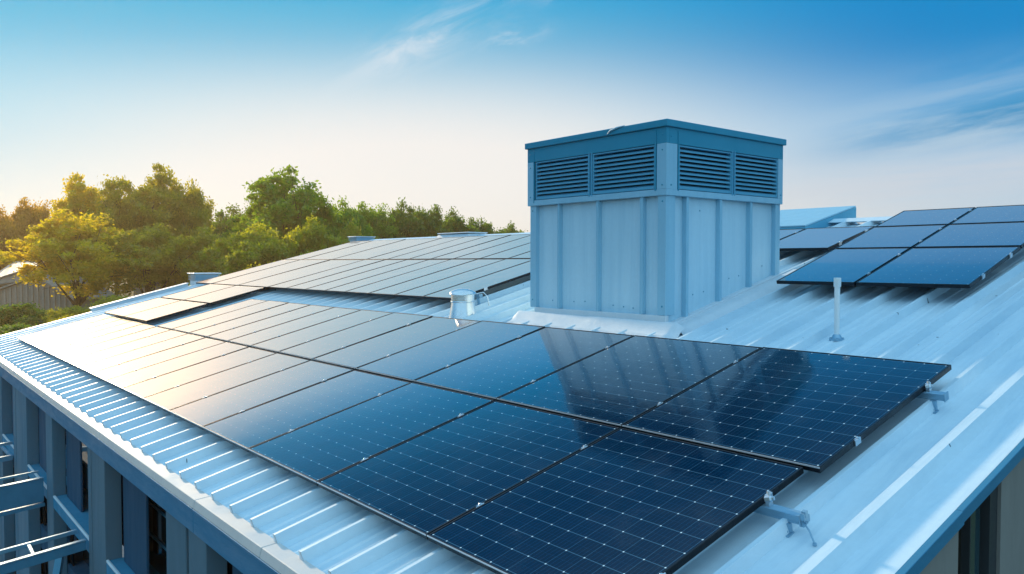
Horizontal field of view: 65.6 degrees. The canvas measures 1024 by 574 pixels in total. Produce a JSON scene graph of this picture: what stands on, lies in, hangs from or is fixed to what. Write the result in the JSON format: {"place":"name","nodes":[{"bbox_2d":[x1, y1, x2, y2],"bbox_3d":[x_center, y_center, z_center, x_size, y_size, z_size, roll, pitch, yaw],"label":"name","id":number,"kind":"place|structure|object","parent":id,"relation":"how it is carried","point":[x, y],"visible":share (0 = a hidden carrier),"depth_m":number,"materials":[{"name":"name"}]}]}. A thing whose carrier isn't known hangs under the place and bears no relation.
{"place":"outdoors","nodes":[
{"label":"outdoors","id":0,"kind":"place"},
{"bbox_2d":[106,280,133,296],"bbox_3d":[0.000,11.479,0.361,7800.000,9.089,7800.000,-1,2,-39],"label":"ground","id":1,"kind":"structure","parent":0,"point":[132,294],"depth_m":218.09,"materials":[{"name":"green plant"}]},
{"bbox_2d":[0,204,26,286],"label":"broadleaf tree","id":2,"kind":"object","parent":1,"relation":"on","point":[6,219],"visible":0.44,"depth_m":148.00,"materials":[{"name":"green plant"}]},
{"bbox_2d":[0,322,37,334],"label":"shrub","id":3,"kind":"object","parent":1,"relation":"on","point":[6,329],"visible":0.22,"depth_m":69.39,"materials":[{"name":"green plant"}]},
{"bbox_2d":[0,301,48,326],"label":"shrub","id":4,"kind":"object","parent":1,"relation":"on","point":[26,313],"visible":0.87,"depth_m":86.90,"materials":[{"name":"green plant"}]},
{"bbox_2d":[0,197,51,264],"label":"broadleaf tree","id":5,"kind":"object","parent":1,"relation":"on","point":[30,215],"visible":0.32,"depth_m":147.43,"materials":[{"name":"green plant"}]},
{"bbox_2d":[0,262,114,324],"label":"pale house","id":6,"kind":"structure","parent":1,"relation":"on","point":[11,291],"depth_m":118.11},
{"bbox_2d":[37,304,90,323],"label":"shrub","id":7,"kind":"object","parent":1,"relation":"on","point":[60,312],"visible":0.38,"depth_m":84.98,"materials":[{"name":"green plant"}]},
{"bbox_2d":[0,209,141,306],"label":"broadleaf tree","id":8,"kind":"object","parent":1,"relation":"on","point":[63,248],"visible":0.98,"depth_m":104.77,"materials":[{"name":"green plant"}]},
{"bbox_2d":[49,172,105,220],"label":"broadleaf tree","id":9,"kind":"object","parent":1,"relation":"on","point":[80,198],"visible":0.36,"depth_m":131.66,"materials":[{"name":"green plant"}]},
{"bbox_2d":[84,293,128,309],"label":"shrub","id":10,"kind":"object","parent":1,"relation":"on","point":[111,298],"visible":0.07,"depth_m":91.15,"materials":[{"name":"green plant"}]},
{"bbox_2d":[75,174,151,296],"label":"broadleaf tree","id":11,"kind":"object","parent":1,"relation":"on","point":[108,204],"visible":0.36,"depth_m":127.67,"materials":[{"name":"green plant"}]},
{"bbox_2d":[93,222,191,295],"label":"broadleaf tree","id":12,"kind":"object","parent":1,"relation":"on","point":[133,245],"visible":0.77,"depth_m":108.83,"materials":[{"name":"green plant"}]},
{"bbox_2d":[110,162,186,291],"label":"broadleaf tree","id":13,"kind":"object","parent":1,"relation":"on","point":[160,197],"visible":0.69,"depth_m":129.42,"materials":[{"name":"green plant"}]},
{"bbox_2d":[139,223,229,284],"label":"broadleaf tree","id":14,"kind":"object","parent":1,"relation":"on","point":[199,241],"visible":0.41,"depth_m":108.84,"materials":[{"name":"green plant"}]},
{"bbox_2d":[163,176,217,239],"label":"broadleaf tree","id":15,"kind":"object","parent":1,"relation":"on","point":[197,213],"visible":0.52,"depth_m":134.26,"materials":[{"name":"green plant"}]},
{"bbox_2d":[210,202,248,236],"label":"broadleaf tree","id":16,"kind":"object","parent":1,"relation":"on","point":[219,226],"visible":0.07,"depth_m":162.76,"materials":[{"name":"green plant"}]},
{"bbox_2d":[193,219,290,275],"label":"broadleaf tree","id":17,"kind":"object","parent":1,"relation":"on","point":[248,247],"visible":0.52,"depth_m":102.38,"materials":[{"name":"green plant"}]},
{"bbox_2d":[220,202,267,238],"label":"broadleaf tree","id":18,"kind":"object","parent":1,"relation":"on","point":[242,219],"visible":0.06,"depth_m":123.74,"materials":[{"name":"green plant"}]},
{"bbox_2d":[242,164,345,239],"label":"broadleaf tree","id":19,"kind":"object","parent":1,"relation":"on","point":[282,212],"visible":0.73,"depth_m":119.48,"materials":[{"name":"green plant"}]},
{"bbox_2d":[268,212,349,260],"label":"broadleaf tree","id":20,"kind":"object","parent":1,"relation":"on","point":[312,235],"visible":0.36,"depth_m":102.26,"materials":[{"name":"green plant"}]},
{"bbox_2d":[301,196,340,237],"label":"broadleaf tree","id":21,"kind":"object","parent":1,"relation":"on","point":[335,230],"visible":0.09,"depth_m":122.25,"materials":[{"name":"green plant"}]},
{"bbox_2d":[327,195,375,235],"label":"broadleaf tree","id":22,"kind":"object","parent":1,"relation":"on","point":[349,214],"visible":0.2,"depth_m":127.28,"materials":[{"name":"green plant"}]},
{"bbox_2d":[339,219,377,243],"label":"broadleaf tree","id":23,"kind":"object","parent":1,"relation":"on","point":[346,233],"visible":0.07,"depth_m":117.23,"materials":[{"name":"green plant"}]},
{"bbox_2d":[356,201,402,238],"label":"broadleaf tree","id":24,"kind":"object","parent":1,"relation":"on","point":[374,219],"visible":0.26,"depth_m":133.39,"materials":[{"name":"green plant"}]},
{"bbox_2d":[383,197,437,237],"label":"broadleaf tree","id":25,"kind":"object","parent":1,"relation":"on","point":[407,224],"visible":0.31,"depth_m":137.81,"materials":[{"name":"green plant"}]},
{"bbox_2d":[413,204,455,236],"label":"broadleaf tree","id":26,"kind":"object","parent":1,"relation":"on","point":[422,214],"visible":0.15,"depth_m":142.23,"materials":[{"name":"green plant"}]},
{"bbox_2d":[436,206,482,234],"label":"broadleaf tree","id":27,"kind":"object","parent":1,"relation":"on","point":[455,223],"visible":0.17,"depth_m":148.74,"materials":[{"name":"green plant"}]},
{"bbox_2d":[466,216,504,233],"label":"broadleaf tree","id":28,"kind":"object","parent":1,"relation":"on","point":[485,227],"visible":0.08,"depth_m":153.88,"materials":[{"name":"green plant"}]},
{"bbox_2d":[0,216,1023,573],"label":"commercial building","id":29,"kind":"structure","parent":1,"relation":"on","point":[132,484],"depth_m":6.83,"materials":[{"name":"paint"}]},
{"bbox_2d":[0,441,13,461],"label":"steel canopy frame","id":30,"kind":"object","parent":29,"relation":"attached to","point":[9,456],"visible":1,"depth_m":14.68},
{"bbox_2d":[0,470,44,516],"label":"steel box beam","id":31,"kind":"structure","parent":29,"relation":"attached to","point":[21,496],"depth_m":11.97,"materials":[{"name":"metal"}]},
{"bbox_2d":[0,529,86,573],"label":"steel walkway frame","id":32,"kind":"object","parent":29,"relation":"attached to","point":[58,554],"visible":1,"depth_m":9.65,"materials":[{"name":"metal"}]},
{"bbox_2d":[17,315,110,341],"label":"solar panel","id":33,"kind":"object","parent":29,"relation":"on","point":[60,328],"visible":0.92,"depth_m":18.25,"materials":[{"name":"glass"}]},
{"bbox_2d":[24,317,119,344],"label":"solar panel","id":34,"kind":"object","parent":29,"relation":"on","point":[67,331],"visible":0.88,"depth_m":17.54,"materials":[{"name":"glass"}]},
{"bbox_2d":[31,319,129,348],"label":"solar panel","id":35,"kind":"object","parent":29,"relation":"on","point":[75,334],"visible":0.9,"depth_m":16.86,"materials":[{"name":"glass"}]},
{"bbox_2d":[38,321,142,352],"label":"solar panel","id":36,"kind":"object","parent":29,"relation":"on","point":[44,348],"visible":0.88,"depth_m":16.17,"materials":[{"name":"glass"}]},
{"bbox_2d":[45,324,155,356],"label":"solar panel","id":37,"kind":"object","parent":29,"relation":"on","point":[94,340],"visible":0.9,"depth_m":15.47,"materials":[{"name":"glass"}]},
{"bbox_2d":[82,443,123,533],"bbox_3d":[-5.705,2.493,11.014,0.030,1.235,2.396,-1,2,-39],"label":"window","id":38,"kind":"structure","parent":29,"relation":"in","point":[84,448],"depth_m":11.62,"materials":[{"name":"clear glass"}]},
{"bbox_2d":[54,327,169,362],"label":"solar panel","id":39,"kind":"object","parent":29,"relation":"on","point":[63,357],"visible":0.91,"depth_m":14.74,"materials":[{"name":"glass"}]},
{"bbox_2d":[65,330,187,367],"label":"solar panel","id":40,"kind":"object","parent":29,"relation":"on","point":[117,349],"visible":0.9,"depth_m":13.98,"materials":[{"name":"glass"}]},
{"bbox_2d":[89,283,188,311],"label":"edge kerb","id":41,"kind":"structure","parent":29,"relation":"on","point":[136,297],"depth_m":21.78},
{"bbox_2d":[77,333,205,374],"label":"solar panel","id":42,"kind":"object","parent":29,"relation":"on","point":[88,368],"visible":0.94,"depth_m":13.21,"materials":[{"name":"glass"}]},
{"bbox_2d":[104,298,180,317],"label":"solar panel","id":43,"kind":"object","parent":29,"relation":"on","point":[137,307],"visible":0.91,"depth_m":18.85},
{"bbox_2d":[91,337,224,381],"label":"solar panel","id":44,"kind":"object","parent":29,"relation":"on","point":[104,374],"visible":0.9,"depth_m":12.47,"materials":[{"name":"glass"}]},
{"bbox_2d":[149,497,166,573],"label":"window","id":45,"kind":"structure","parent":29,"relation":"in","point":[157,515],"depth_m":8.85,"materials":[{"name":"black glass"}]},
{"bbox_2d":[124,300,207,321],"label":"solar panel","id":46,"kind":"object","parent":29,"relation":"on","point":[162,311],"visible":1,"depth_m":17.31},
{"bbox_2d":[105,342,248,389],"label":"solar panel","id":47,"kind":"object","parent":29,"relation":"on","point":[164,367],"visible":0.92,"depth_m":11.72,"materials":[{"name":"glass"}]},
{"bbox_2d":[161,284,234,300],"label":"solar panel","id":48,"kind":"object","parent":29,"relation":"on","point":[193,292],"visible":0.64,"depth_m":19.67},
{"bbox_2d":[122,347,274,399],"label":"solar panel","id":49,"kind":"object","parent":29,"relation":"on","point":[157,384],"visible":0.91,"depth_m":10.95,"materials":[{"name":"glass"}]},
{"bbox_2d":[187,273,221,285],"bbox_3d":[-8.875,-0.175,22.922,0.780,0.470,0.620,-1,2,-39],"label":"roof vent box","id":50,"kind":"object","parent":29,"relation":"on","point":[196,277],"visible":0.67,"depth_m":22.68,"materials":[{"name":"metal"}]},
{"bbox_2d":[157,299,265,329],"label":"solar panel","id":51,"kind":"object","parent":29,"relation":"on","point":[171,325],"visible":0.84,"depth_m":15.90,"materials":[{"name":"glass"}]},
{"bbox_2d":[184,286,264,304],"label":"solar panel","id":52,"kind":"object","parent":29,"relation":"on","point":[217,296],"visible":0.89,"depth_m":18.12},
{"bbox_2d":[142,353,308,412],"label":"solar panel","id":53,"kind":"object","parent":29,"relation":"on","point":[187,393],"visible":0.88,"depth_m":10.12,"materials":[{"name":"glass"}]},
{"bbox_2d":[172,300,288,333],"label":"solar panel","id":54,"kind":"object","parent":29,"relation":"on","point":[222,318],"visible":0.9,"depth_m":15.13,"materials":[{"name":"glass"}]},
{"bbox_2d":[196,260,296,284],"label":"solar panel","id":55,"kind":"object","parent":29,"relation":"on","point":[242,272],"visible":0.8,"depth_m":22.06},
{"bbox_2d":[189,303,308,337],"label":"solar panel","id":56,"kind":"object","parent":29,"relation":"on","point":[241,321],"visible":0.85,"depth_m":14.36,"materials":[{"name":"glass"}]},
{"bbox_2d":[168,360,353,429],"bbox_3d":[-2.918,1.214,9.298,1.832,0.055,1.183,-19,13,-37],"label":"solar panel","id":57,"kind":"object","parent":29,"relation":"on","point":[200,413],"visible":0.9,"depth_m":9.24,"materials":[{"name":"glass"}]},
{"bbox_2d":[207,305,332,341],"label":"solar panel","id":58,"kind":"object","parent":29,"relation":"on","point":[243,330],"visible":0.8,"depth_m":13.62,"materials":[{"name":"glass"}]},
{"bbox_2d":[212,260,327,285],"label":"solar panel","id":59,"kind":"object","parent":29,"relation":"on","point":[261,274],"visible":0.69,"depth_m":20.83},
{"bbox_2d":[228,307,360,346],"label":"solar panel","id":60,"kind":"object","parent":29,"relation":"on","point":[253,338],"visible":0.83,"depth_m":12.88,"materials":[{"name":"glass"}]},
{"bbox_2d":[238,260,360,287],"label":"solar panel","id":61,"kind":"object","parent":29,"relation":"on","point":[266,282],"visible":0.81,"depth_m":19.41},
{"bbox_2d":[202,370,410,451],"bbox_3d":[-2.143,1.245,8.353,1.832,0.055,1.277,-19,13,-37],"label":"solar panel","id":62,"kind":"object","parent":29,"relation":"on","point":[245,430],"visible":0.93,"depth_m":8.29,"materials":[{"name":"glass"}]},
{"bbox_2d":[250,310,392,352],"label":"solar panel","id":63,"kind":"object","parent":29,"relation":"on","point":[295,338],"visible":0.89,"depth_m":12.10,"materials":[{"name":"glass"}]},
{"bbox_2d":[283,241,369,259],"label":"solar panel","id":64,"kind":"object","parent":29,"relation":"on","point":[323,251],"visible":0.64,"depth_m":23.61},
{"bbox_2d":[268,259,384,289],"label":"solar panel","id":65,"kind":"object","parent":29,"relation":"on","point":[304,279],"visible":0.91,"depth_m":18.30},
{"bbox_2d":[286,259,406,290],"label":"solar panel","id":66,"kind":"object","parent":29,"relation":"on","point":[330,278],"visible":0.88,"depth_m":17.53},
{"bbox_2d":[302,239,404,259],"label":"solar panel","id":67,"kind":"object","parent":29,"relation":"on","point":[351,250],"visible":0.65,"depth_m":22.37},
{"bbox_2d":[278,312,432,359],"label":"solar panel","id":68,"kind":"object","parent":29,"relation":"on","point":[329,343],"visible":0.84,"depth_m":11.27,"materials":[{"name":"glass"}]},
{"bbox_2d":[349,236,372,241],"bbox_3d":[-4.846,-1.465,25.602,0.720,0.320,0.580,-1,2,-39],"label":"roof vent box","id":69,"kind":"object","parent":29,"relation":"on","point":[359,238],"visible":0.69,"depth_m":25.36,"materials":[{"name":"metal"}]},
{"bbox_2d":[305,259,428,291],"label":"solar panel","id":70,"kind":"object","parent":29,"relation":"on","point":[352,278],"visible":0.9,"depth_m":16.82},
{"bbox_2d":[332,238,439,259],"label":"solar panel","id":71,"kind":"object","parent":29,"relation":"on","point":[383,249],"visible":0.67,"depth_m":20.93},
{"bbox_2d":[325,259,449,292],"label":"solar panel","id":72,"kind":"object","parent":29,"relation":"on","point":[375,278],"visible":0.91,"depth_m":16.15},
{"bbox_2d":[312,316,479,369],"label":"solar panel","id":73,"kind":"object","parent":29,"relation":"on","point":[359,354],"visible":0.89,"depth_m":10.40,"materials":[{"name":"glass"}]},
{"bbox_2d":[345,259,475,294],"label":"solar panel","id":74,"kind":"object","parent":29,"relation":"on","point":[392,281],"visible":0.9,"depth_m":15.45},
{"bbox_2d":[369,259,503,296],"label":"solar panel","id":75,"kind":"object","parent":29,"relation":"on","point":[393,290],"visible":0.87,"depth_m":14.74,"materials":[{"name":"glass"}]},
{"bbox_2d":[356,321,544,381],"bbox_3d":[-0.717,0.731,9.505,1.944,0.055,1.277,-19,14,-37],"label":"solar panel","id":76,"kind":"object","parent":29,"relation":"on","point":[411,364],"visible":0.88,"depth_m":9.44,"materials":[{"name":"glass"}]},
{"bbox_2d":[435,232,486,237],"bbox_3d":[-1.466,-1.348,21.573,0.720,0.240,1.720,-1,2,-39],"label":"roof hatch","id":77,"kind":"object","parent":29,"relation":"on","point":[459,234],"visible":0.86,"depth_m":21.23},
{"bbox_2d":[395,259,529,297],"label":"solar panel","id":78,"kind":"object","parent":29,"relation":"on","point":[445,283],"visible":0.77,"depth_m":14.04,"materials":[{"name":"glass"}]},
{"bbox_2d":[448,288,489,318],"bbox_3d":[-0.692,0.279,11.667,0.487,0.515,0.577,-1,2,-39],"label":"vent pipe","id":79,"kind":"object","parent":29,"relation":"on","point":[462,301],"visible":0.91,"depth_m":11.55,"materials":[{"name":"metal"}]},
{"bbox_2d":[423,261,529,299],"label":"solar panel","id":80,"kind":"object","parent":29,"relation":"on","point":[495,279],"visible":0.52,"depth_m":13.22,"materials":[{"name":"glass"}]},
{"bbox_2d":[506,119,796,338],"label":"ventilation house","id":81,"kind":"structure","parent":29,"relation":"on","point":[666,228],"depth_m":9.56,"materials":[{"name":"paint"}]},
{"bbox_2d":[754,491,816,545],"bbox_3d":[0.521,1.263,5.814,0.123,0.218,3.732,-1,2,-39],"label":"mounting rail","id":82,"kind":"object","parent":29,"relation":"attached to","point":[768,507],"visible":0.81,"depth_m":4.53,"materials":[{"name":"metal"}]},
{"bbox_2d":[248,382,494,485],"bbox_3d":[-1.288,1.276,7.309,1.832,0.056,1.435,-19,14,-37],"label":"solar panel","id":83,"kind":"object","parent":82,"relation":"on","point":[315,452],"visible":0.91,"depth_m":7.22,"materials":[{"name":"glass"}]},
{"bbox_2d":[317,400,619,539],"bbox_3d":[-0.340,1.314,6.154,1.832,0.055,1.569,-19,13,-37],"label":"solar panel","id":84,"kind":"object","parent":82,"relation":"on","point":[424,485],"visible":0.93,"depth_m":6.04,"materials":[{"name":"glass"}]},
{"bbox_2d":[427,428,803,573],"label":"solar panel","id":85,"kind":"object","parent":82,"relation":"on","point":[623,501],"visible":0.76,"depth_m":4.87,"materials":[{"name":"glass"}]},
{"bbox_2d":[780,229,803,238],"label":"solar panel","id":86,"kind":"object","parent":29,"relation":"on","point":[784,233],"visible":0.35,"depth_m":12.38,"materials":[{"name":"glass"}]},
{"bbox_2d":[780,206,855,228],"bbox_3d":[4.080,-1.161,14.911,1.650,0.579,4.060,-1,2,-39],"label":"sloped skylight","id":87,"kind":"object","parent":29,"relation":"on","point":[806,218],"visible":0.29,"depth_m":13.58,"materials":[{"name":"paint"}]},
{"bbox_2d":[780,226,874,250],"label":"solar panel","id":88,"kind":"object","parent":29,"relation":"on","point":[817,239],"visible":0.81,"depth_m":11.45,"materials":[{"name":"glass"}]},
{"bbox_2d":[829,278,843,340],"bbox_3d":[3.121,0.213,7.628,0.140,0.603,0.140,-1,2,-39],"label":"vent pole","id":89,"kind":"object","parent":29,"relation":"on","point":[836,335],"visible":0.99,"depth_m":7.61,"materials":[{"name":"metal"}]},
{"bbox_2d":[916,381,948,413],"bbox_3d":[1.940,0.750,7.040,0.103,0.220,3.610,-1,2,-39],"label":"mounting rail","id":90,"kind":"object","parent":29,"relation":"attached to","point":[929,393],"visible":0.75,"depth_m":5.70,"materials":[{"name":"metal"}]},
{"bbox_2d":[413,327,633,400],"bbox_3d":[0.138,0.766,8.463,1.944,0.055,1.435,-19,13,-37],"label":"solar panel","id":91,"kind":"object","parent":90,"relation":"on","point":[495,373],"visible":0.85,"depth_m":8.38,"materials":[{"name":"glass"}]},
{"bbox_2d":[497,335,761,427],"bbox_3d":[1.086,0.802,7.307,1.944,0.055,1.569,-19,13,-37],"label":"solar panel","id":92,"kind":"object","parent":90,"relation":"on","point":[621,383],"visible":0.83,"depth_m":7.20,"materials":[{"name":"glass"}]},
{"bbox_2d":[622,347,951,472],"bbox_3d":[2.100,0.839,6.069,1.944,0.055,1.647,-19,14,-37],"label":"solar panel","id":93,"kind":"object","parent":90,"relation":"on","point":[818,412],"visible":0.96,"depth_m":5.92,"materials":[{"name":"glass"}]},
{"bbox_2d":[958,480,997,573],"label":"window","id":94,"kind":"structure","parent":29,"relation":"in","point":[977,538],"depth_m":4.86,"materials":[{"name":"black glass"}]},
{"bbox_3d":[4.085,-0.071,8.870,0.078,0.075,1.860,-1,2,-39],"label":"rail","id":95,"kind":"object","parent":29,"relation":"attached to","visible":0},
{"bbox_2d":[776,248,909,285],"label":"solar panel","id":96,"kind":"object","parent":95,"relation":"on","point":[850,266],"visible":0.89,"depth_m":9.47,"materials":[{"name":"glass"}]},
{"bbox_2d":[856,246,1020,287],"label":"solar panel","id":97,"kind":"object","parent":95,"relation":"on","point":[952,267],"visible":1,"depth_m":8.61,"materials":[{"name":"glass"}]},
{"bbox_3d":[5.306,-0.474,9.859,0.089,0.262,1.860,-1,2,-39],"label":"rail","id":98,"kind":"object","parent":29,"relation":"on","visible":0},
{"bbox_2d":[836,224,946,248],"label":"solar panel","id":99,"kind":"object","parent":98,"relation":"on","point":[910,237],"visible":0.81,"depth_m":10.26,"materials":[{"name":"glass"}]},
{"bbox_2d":[913,222,1023,248],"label":"solar panel","id":100,"kind":"object","parent":98,"relation":"on","point":[1004,234],"visible":0.87,"depth_m":9.46,"materials":[{"name":"glass"}]},
{"bbox_3d":[6.048,-0.759,10.458,0.089,0.306,1.860,-1,2,-39],"label":"rail","id":101,"kind":"object","parent":29,"relation":"on","visible":0},
{"bbox_2d":[875,207,974,226],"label":"solar panel","id":102,"kind":"object","parent":101,"relation":"on","point":[947,216],"visible":0.83,"depth_m":10.86,"materials":[{"name":"glass"}]},
{"bbox_2d":[951,205,1023,223],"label":"solar panel","id":103,"kind":"object","parent":101,"relation":"on","point":[999,214],"visible":0.79,"depth_m":10.20,"materials":[{"name":"glass"}]},
{"bbox_2d":[0,0,1023,232],"label":"sky","id":104,"kind":"structure","parent":0,"point":[882,108],"materials":[{"name":"blue"}]},
{"bbox_3d":[-0.833,-0.587,16.916,0.095,0.190,7.360,-1,2,-39],"label":"rail","id":105,"kind":"object","parent":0,"visible":0},
{"bbox_2d":[369,237,461,259],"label":"solar panel","id":106,"kind":"object","parent":105,"relation":"on","point":[387,256],"visible":0.7,"depth_m":19.86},
{"bbox_2d":[388,236,484,259],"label":"solar panel","id":107,"kind":"object","parent":105,"relation":"on","point":[407,256],"visible":0.7,"depth_m":19.08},
{"bbox_2d":[409,235,508,259],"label":"solar panel","id":108,"kind":"object","parent":105,"relation":"on","point":[454,248],"visible":0.78,"depth_m":18.36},
{"bbox_2d":[432,234,529,258],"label":"solar panel","id":109,"kind":"object","parent":105,"relation":"on","point":[475,248],"visible":0.62,"depth_m":17.70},
{"bbox_2d":[454,235,529,258],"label":"solar panel","id":110,"kind":"object","parent":105,"relation":"on","point":[499,248],"visible":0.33,"depth_m":16.85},
{"bbox_2d":[480,243,529,258],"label":"solar panel","id":111,"kind":"object","parent":105,"relation":"on","point":[515,251],"visible":0.27,"depth_m":15.95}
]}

